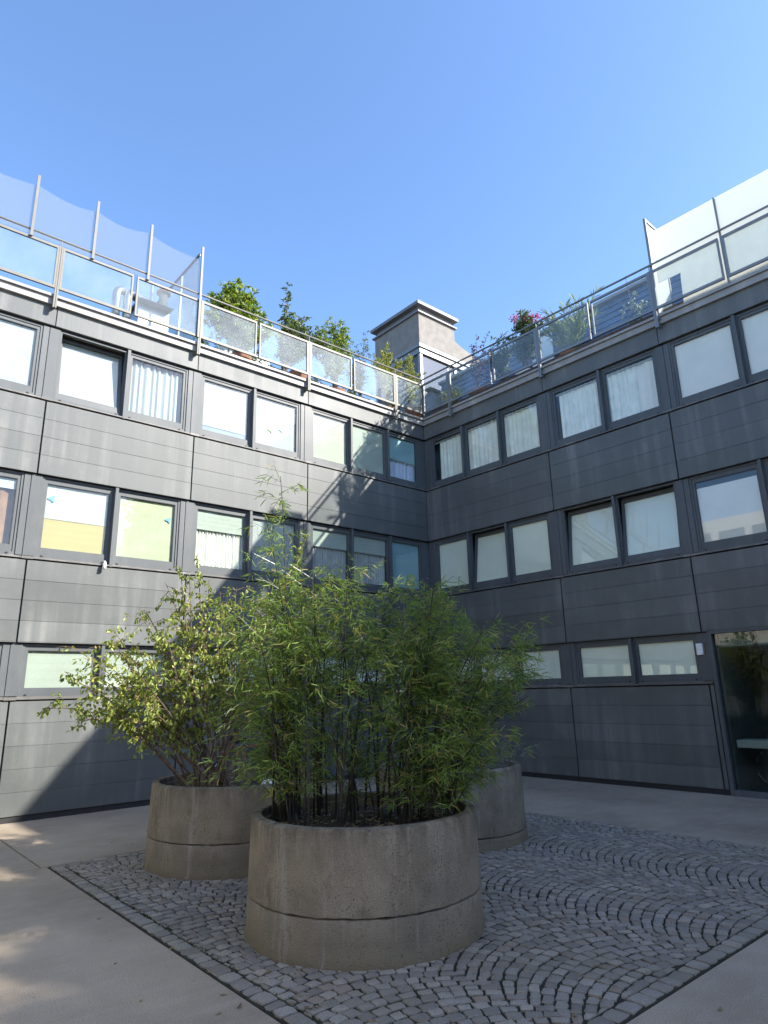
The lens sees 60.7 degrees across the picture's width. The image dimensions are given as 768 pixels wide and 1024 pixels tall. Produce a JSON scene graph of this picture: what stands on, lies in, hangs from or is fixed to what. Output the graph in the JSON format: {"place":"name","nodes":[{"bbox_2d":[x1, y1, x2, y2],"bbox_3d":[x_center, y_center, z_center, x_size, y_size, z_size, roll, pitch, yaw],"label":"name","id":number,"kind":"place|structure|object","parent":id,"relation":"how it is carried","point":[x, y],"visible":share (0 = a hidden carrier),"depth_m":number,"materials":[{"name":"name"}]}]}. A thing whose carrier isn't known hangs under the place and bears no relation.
{"place":"outdoors","nodes":[
{"label":"outdoors","id":0,"kind":"place"},
{"bbox_2d":[274,282,326,371],"bbox_3d":[-2.002,-4.300,15.855,1.415,2.384,0.857,11,-20,-39],"label":"citrus tree","id":1,"kind":"object","parent":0,"point":[290,350],"visible":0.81,"depth_m":15.54,"materials":[{"name":"green plant"}]},
{"bbox_2d":[272,366,374,401],"bbox_3d":[-1.717,-2.835,16.749,3.710,0.970,0.210,11,-20,-39],"label":"planter","id":2,"kind":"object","parent":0,"point":[322,383],"depth_m":16.91,"materials":[{"name":"orange brick"}]},
{"bbox_2d":[312,316,353,386],"bbox_3d":[-1.259,-3.917,16.291,1.348,2.039,0.748,11,-20,-39],"label":"green bush","id":3,"kind":"object","parent":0,"point":[334,366],"visible":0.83,"depth_m":16.28,"materials":[{"name":"green plant"}]},
{"bbox_2d":[0,776,767,1023],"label":"pavement","id":4,"kind":"structure","parent":0,"point":[63,948],"depth_m":4.83,"materials":[{"name":"concrete"}]},
{"bbox_2d":[0,276,441,823],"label":"apartment wing","id":5,"kind":"structure","parent":4,"relation":"on","point":[138,457],"depth_m":11.88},
{"bbox_2d":[0,643,2,660],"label":"window","id":6,"kind":"structure","parent":5,"relation":"in","point":[1,644],"depth_m":9.90,"materials":[{"name":"paint"}]},
{"bbox_2d":[0,469,24,554],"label":"window","id":7,"kind":"structure","parent":5,"relation":"in","point":[11,482],"depth_m":10.46,"materials":[{"name":"glass"}]},
{"bbox_2d":[0,313,43,394],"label":"window","id":8,"kind":"structure","parent":5,"relation":"in","point":[20,339],"depth_m":11.05,"materials":[{"name":"glass"}]},
{"bbox_2d":[17,644,99,695],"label":"window","id":9,"kind":"structure","parent":5,"relation":"in","point":[42,665],"depth_m":10.34,"materials":[{"name":"glass"}]},
{"bbox_2d":[34,476,114,563],"bbox_3d":[-5.183,0.157,11.037,1.169,1.349,0.082,11,-20,-39],"label":"window","id":10,"kind":"structure","parent":5,"relation":"in","point":[75,518],"depth_m":11.04,"materials":[{"name":"glass"}]},
{"bbox_2d":[53,331,126,415],"bbox_3d":[-5.291,-2.435,11.804,1.169,1.319,0.228,11,-20,-39],"label":"window","id":11,"kind":"structure","parent":5,"relation":"in","point":[86,376],"depth_m":11.83,"materials":[{"name":"glass"}]},
{"bbox_2d":[102,560,106,568],"bbox_3d":[-4.714,0.886,11.042,0.069,0.162,0.107,11,-20,-39],"label":"wall spout","id":12,"kind":"object","parent":5,"relation":"attached to","point":[104,564],"depth_m":11.00,"materials":[{"name":"white plastic"}]},
{"bbox_2d":[110,286,146,319],"bbox_3d":[-5.081,-3.881,13.293,0.278,1.314,0.988,-12,-18,33],"label":"ventilation duct","id":13,"kind":"object","parent":5,"relation":"on","point":[118,292],"visible":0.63,"depth_m":13.06,"materials":[{"name":"silver metal"}]},
{"bbox_2d":[102,646,170,694],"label":"window","id":14,"kind":"structure","parent":5,"relation":"in","point":[149,650],"depth_m":11.07,"materials":[{"name":"glass"}]},
{"bbox_2d":[113,489,179,570],"bbox_3d":[-4.275,0.341,11.787,1.174,1.349,0.082,11,-20,-39],"label":"window","id":15,"kind":"structure","parent":5,"relation":"in","point":[147,526],"depth_m":11.82,"materials":[{"name":"glass"}]},
{"bbox_2d":[131,297,173,331],"bbox_3d":[-4.957,-3.772,13.709,0.700,1.320,1.000,11,-20,-39],"label":"ventilation unit","id":16,"kind":"object","parent":5,"relation":"on","point":[153,310],"visible":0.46,"depth_m":13.54,"materials":[{"name":"metal"}]},
{"bbox_2d":[126,353,187,430],"bbox_3d":[-4.357,-2.259,12.526,1.174,1.319,0.149,11,-20,-39],"label":"window","id":17,"kind":"structure","parent":5,"relation":"in","point":[157,396],"depth_m":12.58,"materials":[{"name":"paint"}]},
{"bbox_2d":[150,285,170,305],"bbox_3d":[-4.781,-3.975,13.856,0.450,1.780,0.300,11,-20,-39],"label":"flue","id":18,"kind":"object","parent":5,"relation":"on","point":[163,294],"visible":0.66,"depth_m":13.99,"materials":[{"name":"paint"}]},
{"bbox_2d":[156,254,200,341],"bbox_3d":[-4.612,-4.096,14.261,0.040,2.060,2.500,11,-20,-39],"label":"glass divider","id":19,"kind":"object","parent":5,"relation":"on","point":[181,282],"visible":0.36,"depth_m":14.04,"materials":[{"name":"glass"}]},
{"bbox_2d":[193,331,219,348],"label":"potted herb","id":20,"kind":"object","parent":5,"relation":"on","point":[204,342],"visible":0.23,"depth_m":13.83,"materials":[{"name":"green plant"}]},
{"bbox_2d":[0,216,423,419],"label":"terrace railing","id":21,"kind":"object","parent":5,"relation":"attached to","point":[58,271],"visible":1,"depth_m":13.20,"materials":[{"name":"metal"}]},
{"bbox_2d":[30,175,203,337],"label":"fence posts","id":22,"kind":"object","parent":21,"relation":"attached to","point":[94,244],"visible":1,"depth_m":12.63,"materials":[{"name":"metal"}]},
{"bbox_2d":[184,648,242,692],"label":"window","id":23,"kind":"structure","parent":5,"relation":"in","point":[195,659],"depth_m":12.05,"materials":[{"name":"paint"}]},
{"bbox_2d":[191,503,247,577],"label":"window","id":24,"kind":"structure","parent":5,"relation":"in","point":[218,544],"depth_m":12.74,"materials":[{"name":"glass"}]},
{"bbox_2d":[199,374,251,447],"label":"window","id":25,"kind":"structure","parent":5,"relation":"in","point":[225,407],"depth_m":13.44,"materials":[{"name":"glass"}]},
{"bbox_2d":[231,352,250,359],"bbox_3d":[-3.181,-3.171,14.353,0.541,0.420,0.541,11,-20,-39],"label":"flower pot","id":26,"kind":"object","parent":5,"relation":"on","point":[242,355],"visible":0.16,"depth_m":14.17,"materials":[{"name":"ceramic"}]},
{"bbox_2d":[203,277,280,351],"bbox_3d":[-3.232,-4.306,14.680,1.956,2.030,1.115,11,-20,-39],"label":"laurel bush","id":27,"kind":"object","parent":26,"relation":"on","point":[236,332],"visible":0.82,"depth_m":14.40,"materials":[{"name":"green plant"}]},
{"bbox_2d":[218,346,269,366],"bbox_3d":[-3.260,-3.192,14.803,1.180,0.660,0.650,11,-20,-39],"label":"terrace box","id":28,"kind":"object","parent":5,"relation":"on","point":[228,350],"depth_m":14.39,"materials":[{"name":"white plastic"}]},
{"bbox_2d":[251,350,271,366],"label":"potted herb","id":29,"kind":"object","parent":5,"relation":"on","point":[253,358],"visible":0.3,"depth_m":14.61,"materials":[{"name":"green plant"}]},
{"bbox_2d":[247,650,296,691],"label":"window","id":30,"kind":"structure","parent":5,"relation":"in","point":[267,650],"depth_m":12.80,"materials":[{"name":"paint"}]},
{"bbox_2d":[251,513,298,582],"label":"window","id":31,"kind":"structure","parent":5,"relation":"in","point":[259,519],"depth_m":13.46,"materials":[{"name":"glass"}]},
{"bbox_2d":[255,391,299,458],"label":"window","id":32,"kind":"structure","parent":5,"relation":"in","point":[277,424],"depth_m":14.22,"materials":[{"name":"glass"}]},
{"bbox_2d":[289,369,306,378],"bbox_3d":[-1.989,-3.058,15.075,0.420,0.300,0.420,11,-20,-39],"label":"flower pot","id":33,"kind":"object","parent":5,"relation":"on","point":[297,374],"visible":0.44,"depth_m":14.92,"materials":[{"name":"ceramic"}]},
{"bbox_2d":[304,370,321,382],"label":"potted herb","id":34,"kind":"object","parent":5,"relation":"on","point":[317,380],"visible":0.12,"depth_m":15.62,"materials":[{"name":"green plant"}]},
{"bbox_2d":[309,651,350,689],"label":"window","id":35,"kind":"structure","parent":5,"relation":"in","point":[349,667],"depth_m":13.81,"materials":[{"name":"glass"}]},
{"bbox_2d":[310,523,349,587],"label":"window","id":36,"kind":"structure","parent":5,"relation":"in","point":[328,544],"depth_m":14.43,"materials":[{"name":"glass"}]},
{"bbox_2d":[311,408,348,470],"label":"window","id":37,"kind":"structure","parent":5,"relation":"in","point":[329,432],"depth_m":15.09,"materials":[{"name":"glass"}]},
{"bbox_2d":[345,383,358,395],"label":"potted herb","id":38,"kind":"object","parent":5,"relation":"on","point":[350,392],"visible":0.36,"depth_m":16.20,"materials":[{"name":"green plant"}]},
{"bbox_2d":[353,421,386,480],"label":"window","id":39,"kind":"structure","parent":5,"relation":"in","point":[369,442],"depth_m":15.83,"materials":[{"name":"glass"}]},
{"bbox_2d":[354,530,388,592],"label":"window","id":40,"kind":"structure","parent":5,"relation":"in","point":[371,548],"depth_m":15.16,"materials":[{"name":"glass"}]},
{"bbox_2d":[355,653,391,688],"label":"window","id":41,"kind":"structure","parent":5,"relation":"in","point":[358,675],"depth_m":14.42,"materials":[{"name":"glass"}]},
{"bbox_2d":[389,432,419,488],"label":"window","id":42,"kind":"structure","parent":5,"relation":"in","point":[403,450],"depth_m":16.57,"materials":[{"name":"glass"}]},
{"bbox_2d":[392,537,423,595],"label":"window","id":43,"kind":"structure","parent":5,"relation":"in","point":[407,554],"depth_m":15.85,"materials":[{"name":"glass"}]},
{"bbox_2d":[395,655,426,688],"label":"window","id":44,"kind":"structure","parent":5,"relation":"in","point":[395,655],"depth_m":14.97,"materials":[{"name":"glass"}]},
{"bbox_2d":[404,406,423,417],"bbox_3d":[0.794,-2.533,17.251,0.546,0.300,0.546,11,-20,-39],"label":"flower pot","id":45,"kind":"object","parent":5,"relation":"on","point":[412,412],"visible":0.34,"depth_m":17.04,"materials":[{"name":"ceramic"}]},
{"bbox_2d":[370,300,478,417],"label":"stair tower","id":46,"kind":"structure","parent":5,"relation":"on","point":[421,332],"depth_m":20.57,"materials":[{"name":"paint"}]},
{"bbox_2d":[422,355,459,396],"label":"window","id":47,"kind":"structure","parent":46,"relation":"in","point":[430,366],"depth_m":20.17,"materials":[{"name":"clear glass"}]},
{"bbox_3d":[0.061,-2.487,17.094,0.520,0.400,0.520,11,-20,-39],"label":"flower pot","id":48,"kind":"object","parent":5,"relation":"on","visible":0},
{"bbox_2d":[371,342,403,404],"bbox_3d":[0.070,-3.605,17.418,1.169,1.970,0.511,11,-20,-39],"label":"conifer shrub","id":49,"kind":"object","parent":48,"relation":"on","point":[386,380],"visible":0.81,"depth_m":17.39,"materials":[{"name":"green plant"}]},
{"bbox_3d":[0.714,-2.337,17.697,0.520,0.400,0.520,11,-20,-39],"label":"flower pot","id":50,"kind":"object","parent":5,"relation":"on","visible":0},
{"bbox_2d":[404,354,425,406],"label":"conifer shrub","id":51,"kind":"object","parent":50,"relation":"on","point":[410,392],"visible":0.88,"depth_m":18.03,"materials":[{"name":"green plant"}]},
{"bbox_2d":[214,733,292,768],"bbox_3d":[-2.331,4.494,11.679,0.552,1.030,1.646,-10,-18,30],"label":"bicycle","id":52,"kind":"object","parent":4,"relation":"on","point":[237,742],"visible":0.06,"depth_m":11.62,"materials":[{"name":"metal"}]},
{"bbox_2d":[47,815,767,1023],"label":"cobble bedding","id":53,"kind":"object","parent":4,"relation":"on","point":[541,987],"visible":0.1,"depth_m":4.34,"materials":[{"name":"grey stone"}]},
{"bbox_2d":[144,768,316,880],"bbox_3d":[-1.656,3.420,7.310,1.890,0.881,1.898,11,-20,-39],"label":"concrete planter","id":54,"kind":"object","parent":53,"relation":"on","point":[199,833],"visible":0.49,"depth_m":6.51,"materials":[{"name":"concrete"}]},
{"bbox_2d":[36,533,339,786],"bbox_3d":[-2.139,1.647,7.577,3.278,2.959,1.360,4,-16,-18],"label":"leafy shrub","id":55,"kind":"object","parent":54,"relation":"on","point":[160,718],"visible":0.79,"depth_m":7.29,"materials":[{"name":"green plant"}]},
{"bbox_2d":[244,791,484,971],"bbox_3d":[-0.154,2.798,5.160,1.843,0.879,1.829,11,-20,-39],"label":"concrete planter","id":56,"kind":"object","parent":53,"relation":"on","point":[364,891],"visible":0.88,"depth_m":4.42,"materials":[{"name":"concrete"}]},
{"bbox_2d":[176,462,553,826],"bbox_3d":[-0.070,1.044,5.724,3.132,3.002,2.237,-2,-15,2],"label":"bamboo clump","id":57,"kind":"object","parent":56,"relation":"on","point":[464,719],"visible":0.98,"depth_m":5.33,"materials":[{"name":"green plant"}]},
{"bbox_2d":[51,812,767,1023],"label":"cobbles","id":58,"kind":"object","parent":53,"relation":"on","point":[703,851],"visible":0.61,"depth_m":4.84,"materials":[{"name":"stone"}]},
{"bbox_2d":[33,816,721,1023],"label":"fallen leaves","id":59,"kind":"object","parent":58,"relation":"on","point":[371,1020],"visible":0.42,"depth_m":5.24,"materials":[{"name":"brown plant"}]},
{"bbox_2d":[59,827,766,1023],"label":"joint moss","id":60,"kind":"object","parent":53,"relation":"on","point":[276,994],"visible":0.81,"depth_m":4.63,"materials":[{"name":"green plant"}]},
{"bbox_2d":[379,759,527,852],"bbox_3d":[0.819,3.576,8.091,1.841,0.881,1.828,11,-20,-39],"label":"concrete planter","id":61,"kind":"object","parent":53,"relation":"on","point":[500,819],"visible":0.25,"depth_m":7.40,"materials":[{"name":"concrete"}]},
{"bbox_2d":[383,732,538,771],"bbox_3d":[0.873,3.026,8.232,1.810,0.499,1.688,11,-20,-39],"label":"lavender","id":62,"kind":"object","parent":61,"relation":"on","point":[504,759],"visible":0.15,"depth_m":8.07,"materials":[{"name":"green plant"}]},
{"bbox_2d":[412,266,767,798],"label":"apartment wing","id":63,"kind":"structure","parent":4,"relation":"on","point":[604,502],"depth_m":12.34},
{"bbox_2d":[431,428,462,487],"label":"window","id":64,"kind":"structure","parent":63,"relation":"in","point":[450,448],"depth_m":16.46,"materials":[{"name":"glass"}]},
{"bbox_2d":[439,384,461,406],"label":"potted herb","id":65,"kind":"object","parent":63,"relation":"on","point":[454,395],"visible":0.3,"depth_m":17.06,"materials":[{"name":"green plant"}]},
{"bbox_2d":[435,534,468,594],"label":"window","id":66,"kind":"structure","parent":63,"relation":"in","point":[451,553],"depth_m":15.74,"materials":[{"name":"glass"}]},
{"bbox_2d":[445,652,473,687],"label":"window","id":67,"kind":"structure","parent":63,"relation":"in","point":[465,668],"depth_m":14.93,"materials":[{"name":"glass"}]},
{"bbox_2d":[469,386,487,394],"bbox_3d":[2.414,-2.854,16.482,0.520,0.420,0.520,11,-20,-39],"label":"flower pot","id":68,"kind":"object","parent":63,"relation":"on","point":[476,391],"visible":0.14,"depth_m":16.32,"materials":[{"name":"ceramic"}]},
{"bbox_2d":[469,331,495,386],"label":"purple bush","id":69,"kind":"object","parent":68,"relation":"on","point":[478,373],"visible":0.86,"depth_m":16.66,"materials":[{"name":"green plant"}]},
{"bbox_2d":[464,413,499,476],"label":"window","id":70,"kind":"structure","parent":63,"relation":"in","point":[482,451],"depth_m":15.70,"materials":[{"name":"glass"}]},
{"bbox_2d":[470,524,507,589],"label":"window","id":71,"kind":"structure","parent":63,"relation":"in","point":[490,568],"depth_m":15.01,"materials":[{"name":"glass"}]},
{"bbox_2d":[477,648,514,685],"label":"window","id":72,"kind":"structure","parent":63,"relation":"in","point":[484,670],"depth_m":14.25,"materials":[{"name":"glass"}]},
{"bbox_2d":[489,330,511,380],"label":"green bush","id":73,"kind":"object","parent":63,"relation":"on","point":[501,360],"visible":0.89,"depth_m":16.11,"materials":[{"name":"green plant"}]},
{"bbox_2d":[500,396,542,463],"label":"window","id":74,"kind":"structure","parent":63,"relation":"in","point":[520,429],"depth_m":14.86,"materials":[{"name":"glass"}]},
{"bbox_2d":[508,513,553,582],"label":"window","id":75,"kind":"structure","parent":63,"relation":"in","point":[531,555],"depth_m":14.10,"materials":[{"name":"glass"}]},
{"bbox_2d":[518,644,564,685],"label":"window","id":76,"kind":"structure","parent":63,"relation":"in","point":[552,654],"depth_m":13.34,"materials":[{"name":"glass"}]},
{"bbox_2d":[431,314,653,414],"bbox_3d":[3.366,-3.088,14.932,0.310,0.250,6.110,12,-20,-40],"label":"planter trough","id":77,"kind":"object","parent":63,"relation":"on","point":[569,352],"visible":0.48,"depth_m":14.38,"materials":[{"name":"grey metal"}]},
{"bbox_2d":[550,373,602,447],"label":"window","id":78,"kind":"structure","parent":63,"relation":"in","point":[580,411],"depth_m":13.82,"materials":[{"name":"glass"}]},
{"bbox_2d":[438,234,732,407],"bbox_3d":[11.396,-5.234,11.680,4.000,2.330,25.320,11,-20,-39],"label":"penthouse","id":79,"kind":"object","parent":63,"relation":"on","point":[611,306],"visible":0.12,"depth_m":15.98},
{"bbox_2d":[532,332,553,366],"bbox_3d":[4.161,-3.555,16.971,0.039,2.150,0.650,11,-20,-39],"label":"door","id":80,"kind":"structure","parent":79,"relation":"in","point":[548,349],"depth_m":17.05,"materials":[{"name":"white plastic"}]},
{"bbox_2d":[562,498,618,573],"bbox_3d":[4.175,0.498,13.081,0.232,1.349,1.184,12,-20,-40],"label":"window","id":81,"kind":"structure","parent":63,"relation":"in","point":[592,545],"depth_m":13.15,"materials":[{"name":"glass"}]},
{"bbox_2d":[422,205,767,416],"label":"terrace railing","id":82,"kind":"object","parent":63,"relation":"attached to","point":[649,276],"visible":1,"depth_m":13.42,"materials":[{"name":"metal"}]},
{"bbox_2d":[575,639,632,683],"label":"window","id":83,"kind":"structure","parent":63,"relation":"in","point":[598,662],"depth_m":12.43,"materials":[{"name":"glass"}]},
{"bbox_2d":[600,349,663,429],"bbox_3d":[4.882,-2.370,12.910,0.152,1.319,1.184,12,-20,-40],"label":"window","id":84,"kind":"structure","parent":63,"relation":"in","point":[634,391],"depth_m":12.95,"materials":[{"name":"paint"}]},
{"bbox_2d":[620,290,648,323],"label":"young plant","id":85,"kind":"object","parent":63,"relation":"on","point":[637,307],"visible":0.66,"depth_m":13.51,"materials":[{"name":"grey plant"}]},
{"bbox_2d":[615,482,684,564],"bbox_3d":[4.973,0.244,12.222,0.232,1.349,1.184,12,-20,-40],"label":"window","id":86,"kind":"structure","parent":63,"relation":"in","point":[650,521],"depth_m":12.25,"materials":[{"name":"glass"}]},
{"bbox_2d":[633,634,702,681],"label":"window","id":87,"kind":"structure","parent":63,"relation":"in","point":[673,658],"depth_m":11.54,"materials":[{"name":"glass"}]},
{"bbox_2d":[663,301,683,311],"bbox_3d":[11.188,-5.661,6.277,0.090,0.090,17.500,12,-20,-40],"label":"edge board","id":88,"kind":"object","parent":63,"relation":"on","point":[673,306],"visible":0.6,"depth_m":12.37,"materials":[{"name":"grey metal"}]},
{"bbox_2d":[696,643,705,654],"bbox_3d":[5.345,2.314,11.062,0.070,0.190,0.131,11,-20,-39],"label":"wall light","id":89,"kind":"object","parent":63,"relation":"attached to","point":[700,648],"visible":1,"depth_m":11.04,"materials":[{"name":"white plastic"}]},
{"bbox_2d":[643,169,767,319],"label":"privacy screen","id":90,"kind":"object","parent":63,"relation":"on","point":[747,246],"visible":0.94,"depth_m":11.97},
{"bbox_2d":[668,318,742,406],"bbox_3d":[5.814,-2.680,11.857,0.082,1.319,1.184,12,-20,-40],"label":"window","id":91,"kind":"structure","parent":63,"relation":"in","point":[704,362],"depth_m":11.89,"materials":[{"name":"glass"}]},
{"bbox_2d":[688,461,767,551],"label":"window","id":92,"kind":"structure","parent":63,"relation":"in","point":[732,513],"depth_m":11.16,"materials":[{"name":"glass"}]},
{"bbox_2d":[735,303,767,383],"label":"window","id":93,"kind":"structure","parent":63,"relation":"in","point":[752,325],"depth_m":11.29,"materials":[{"name":"glass"}]},
{"bbox_2d":[736,738,767,786],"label":"table","id":94,"kind":"object","parent":63,"relation":"in","point":[762,744],"visible":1,"depth_m":10.35,"materials":[{"name":"black paint"}]},
{"bbox_2d":[755,749,766,784],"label":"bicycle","id":95,"kind":"object","parent":63,"relation":"in","point":[758,753],"visible":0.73,"depth_m":10.97,"materials":[{"name":"rubber"}]},
{"bbox_2d":[762,459,767,490],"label":"window","id":96,"kind":"structure","parent":63,"relation":"in","point":[765,462],"depth_m":10.79,"materials":[{"name":"paint"}]},
{"bbox_2d":[0,0,767,401],"label":"sky","id":97,"kind":"structure","parent":0,"point":[480,163],"materials":[{"name":"blue"}]},
{"bbox_3d":[3.360,-3.100,15.477,0.504,0.420,0.504,11,-20,-39],"label":"flower pot","id":98,"kind":"object","parent":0,"visible":0},
{"bbox_2d":[506,309,548,366],"bbox_3d":[3.462,-4.145,15.642,0.810,1.722,1.216,11,-20,-39],"label":"oleander","id":99,"kind":"object","parent":98,"relation":"on","point":[525,346],"visible":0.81,"depth_m":15.59,"materials":[{"name":"green plant"}]},
{"bbox_3d":[4.171,-3.311,14.548,0.541,0.400,0.541,11,-20,-39],"label":"flower pot","id":100,"kind":"object","parent":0,"visible":0},
{"bbox_2d":[537,283,604,350],"bbox_3d":[4.105,-4.193,14.651,1.077,1.568,1.583,7,-17,-29],"label":"palm","id":101,"kind":"object","parent":100,"relation":"on","point":[570,338],"visible":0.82,"depth_m":14.61,"materials":[{"name":"green plant"}]},
{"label":"flower pot","id":102,"kind":"object","parent":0,"visible":0},
{"bbox_2d":[345,331,371,397],"bbox_3d":[-0.679,-3.830,16.872,0.926,2.153,0.516,11,-20,-39],"label":"sparse bush","id":103,"kind":"object","parent":102,"relation":"on","point":[359,382],"visible":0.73,"depth_m":16.78,"materials":[{"name":"green plant"}]}
]}

